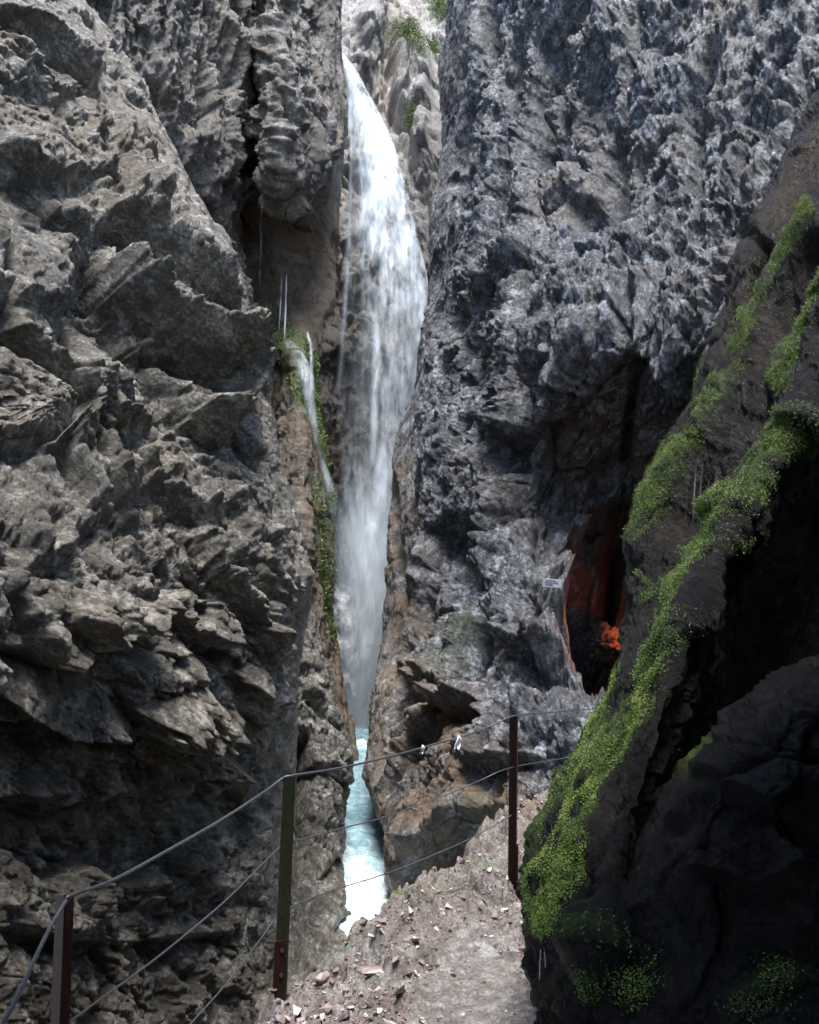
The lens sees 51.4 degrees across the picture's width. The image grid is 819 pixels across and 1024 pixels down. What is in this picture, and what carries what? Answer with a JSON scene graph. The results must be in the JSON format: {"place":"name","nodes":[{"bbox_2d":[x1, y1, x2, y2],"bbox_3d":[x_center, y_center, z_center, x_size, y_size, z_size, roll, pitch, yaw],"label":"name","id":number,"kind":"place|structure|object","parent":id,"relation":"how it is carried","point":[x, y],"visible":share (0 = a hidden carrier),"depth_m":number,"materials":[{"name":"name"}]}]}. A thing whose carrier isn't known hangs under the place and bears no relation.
{"place":"outdoors","nodes":[
{"label":"outdoors","id":0,"kind":"place"},
{"bbox_2d":[0,0,313,1023],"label":"rock wall","id":1,"kind":"structure","parent":0,"point":[156,578],"depth_m":8.60,"materials":[{"name":"grey stone"}]},
{"bbox_2d":[86,0,358,760],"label":"rock wall","id":2,"kind":"structure","parent":0,"point":[248,100],"depth_m":21.58,"materials":[{"name":"stone"}]},
{"bbox_2d":[250,274,340,641],"bbox_3d":[-3.560,-2.093,26.319,3.687,12.496,11.410,0,-11,0],"label":"moss","id":3,"kind":"object","parent":2,"relation":"attached to","point":[317,403],"visible":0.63,"depth_m":21.50,"materials":[{"name":"green plant"}]},
{"bbox_2d":[252,608,354,1023],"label":"rock rib","id":4,"kind":"object","parent":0,"point":[316,934],"visible":0.3,"depth_m":12.78,"materials":[{"name":"grey stone"}]},
{"bbox_2d":[303,335,351,643],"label":"waterfall","id":5,"kind":"structure","parent":0,"point":[341,572],"depth_m":22.01,"materials":[{"name":"white liquid"}]},
{"bbox_2d":[337,719,390,935],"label":"stream","id":6,"kind":"structure","parent":0,"point":[363,856],"depth_m":14.17,"materials":[{"name":"liquid"}]},
{"bbox_2d":[318,0,446,718],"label":"rock wall","id":7,"kind":"structure","parent":0,"point":[369,334],"depth_m":34.23,"materials":[{"name":"liquid"}]},
{"bbox_2d":[385,0,446,134],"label":"moss","id":8,"kind":"object","parent":7,"relation":"attached to","point":[407,30],"visible":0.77,"depth_m":42.46,"materials":[{"name":"green plant"}]},
{"bbox_2d":[342,53,424,726],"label":"waterfall","id":9,"kind":"structure","parent":0,"point":[367,661],"depth_m":27.47,"materials":[{"name":"white liquid"}]},
{"bbox_2d":[256,790,548,1023],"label":"path","id":10,"kind":"structure","parent":0,"point":[495,988],"depth_m":4.94,"materials":[{"name":"grey gravel"}]},
{"bbox_2d":[50,895,73,1023],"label":"railing post","id":11,"kind":"object","parent":10,"relation":"on","point":[61,976],"visible":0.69,"depth_m":2.63,"materials":[{"name":"red metal"}]},
{"bbox_2d":[273,776,295,1001],"bbox_3d":[-0.690,2.084,4.585,0.087,1.274,0.099,8,-12,-34],"label":"railing post","id":12,"kind":"object","parent":10,"relation":"on","point":[280,969],"visible":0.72,"depth_m":4.58,"materials":[{"name":"brown metal"}]},
{"bbox_2d":[0,708,596,1023],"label":"steel cable","id":13,"kind":"object","parent":12,"relation":"attached to","point":[34,960],"visible":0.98,"depth_m":3.31,"materials":[{"name":"grey metal"}]},
{"bbox_2d":[454,735,461,749],"bbox_3d":[0.346,1.626,6.009,0.048,0.102,0.051,-8,-14,37],"label":"plastic rag","id":14,"kind":"object","parent":13,"relation":"attached to","point":[458,743],"visible":1,"depth_m":6.01,"materials":[{"name":"white plastic"}]},
{"bbox_2d":[70,757,567,1022],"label":"steel cable","id":15,"kind":"object","parent":12,"relation":"attached to","point":[134,974],"visible":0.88,"depth_m":3.96,"materials":[{"name":"grey metal"}]},
{"bbox_2d":[190,815,510,1023],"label":"steel cable","id":16,"kind":"object","parent":12,"relation":"attached to","point":[202,1010],"visible":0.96,"depth_m":4.80,"materials":[{"name":"grey metal"}]},
{"bbox_2d":[315,971,329,982],"bbox_3d":[-0.465,2.485,4.558,0.105,0.051,0.069,7,-13,-32],"label":"stone","id":17,"kind":"object","parent":10,"relation":"on","point":[322,977],"visible":1,"depth_m":4.53,"materials":[{"name":"beige stone"}]},
{"bbox_2d":[356,965,382,975],"bbox_3d":[-0.216,2.557,4.749,0.164,0.048,0.087,0,-11,0],"label":"stone","id":18,"kind":"object","parent":10,"relation":"on","point":[369,970],"visible":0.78,"depth_m":4.73,"materials":[{"name":"beige stone"}]},
{"bbox_2d":[407,934,419,941],"bbox_3d":[0.023,2.460,4.921,0.079,0.043,0.076,0,-11,0],"label":"stone","id":19,"kind":"object","parent":10,"relation":"on","point":[412,937],"visible":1,"depth_m":4.89,"materials":[{"name":"beige stone"}]},
{"bbox_2d":[322,857,505,959],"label":"stones","id":20,"kind":"object","parent":10,"relation":"on","point":[425,891],"visible":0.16,"depth_m":6.39,"materials":[{"name":"grey stone"}]},
{"bbox_2d":[508,715,519,889],"bbox_3d":[0.782,2.239,6.369,0.090,1.404,0.077,0,-4,12],"label":"railing post","id":21,"kind":"object","parent":10,"relation":"on","point":[513,854],"visible":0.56,"depth_m":6.40,"materials":[{"name":"red metal"}]},
{"bbox_2d":[591,654,818,1023],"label":"boulder","id":22,"kind":"object","parent":10,"relation":"on","point":[726,849],"visible":0.93,"depth_m":2.26,"materials":[{"name":"grey stone"}]},
{"bbox_2d":[600,733,810,1023],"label":"moss","id":23,"kind":"object","parent":22,"relation":"on","point":[752,1007],"visible":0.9,"depth_m":2.08,"materials":[{"name":"green plant"}]},
{"bbox_2d":[361,0,818,892],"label":"rock wall","id":24,"kind":"structure","parent":0,"point":[607,168],"depth_m":16.52,"materials":[{"name":"grey stone"}]},
{"bbox_2d":[542,578,561,587],"bbox_3d":[2.205,1.112,13.183,0.294,0.129,0.180,3,-10,9],"label":"sign","id":25,"kind":"object","parent":24,"relation":"attached to","point":[554,583],"visible":1,"depth_m":13.10,"materials":[{"name":"white ceramic"}]},
{"bbox_2d":[585,620,619,663],"bbox_3d":[3.764,2.491,16.306,0.782,0.823,0.743,9,-14,-39],"label":"boulder","id":26,"kind":"object","parent":24,"relation":"on","point":[602,645],"visible":0.88,"depth_m":16.12,"materials":[{"name":"stone"}]},
{"bbox_2d":[515,89,818,1023],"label":"mossy rock","id":27,"kind":"object","parent":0,"point":[757,607],"visible":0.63,"depth_m":3.89,"materials":[{"name":"grey stone"}]},
{"bbox_2d":[516,131,818,1008],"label":"moss","id":28,"kind":"object","parent":27,"relation":"on","point":[538,909],"visible":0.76,"depth_m":3.49,"materials":[{"name":"green plant"}]}
]}

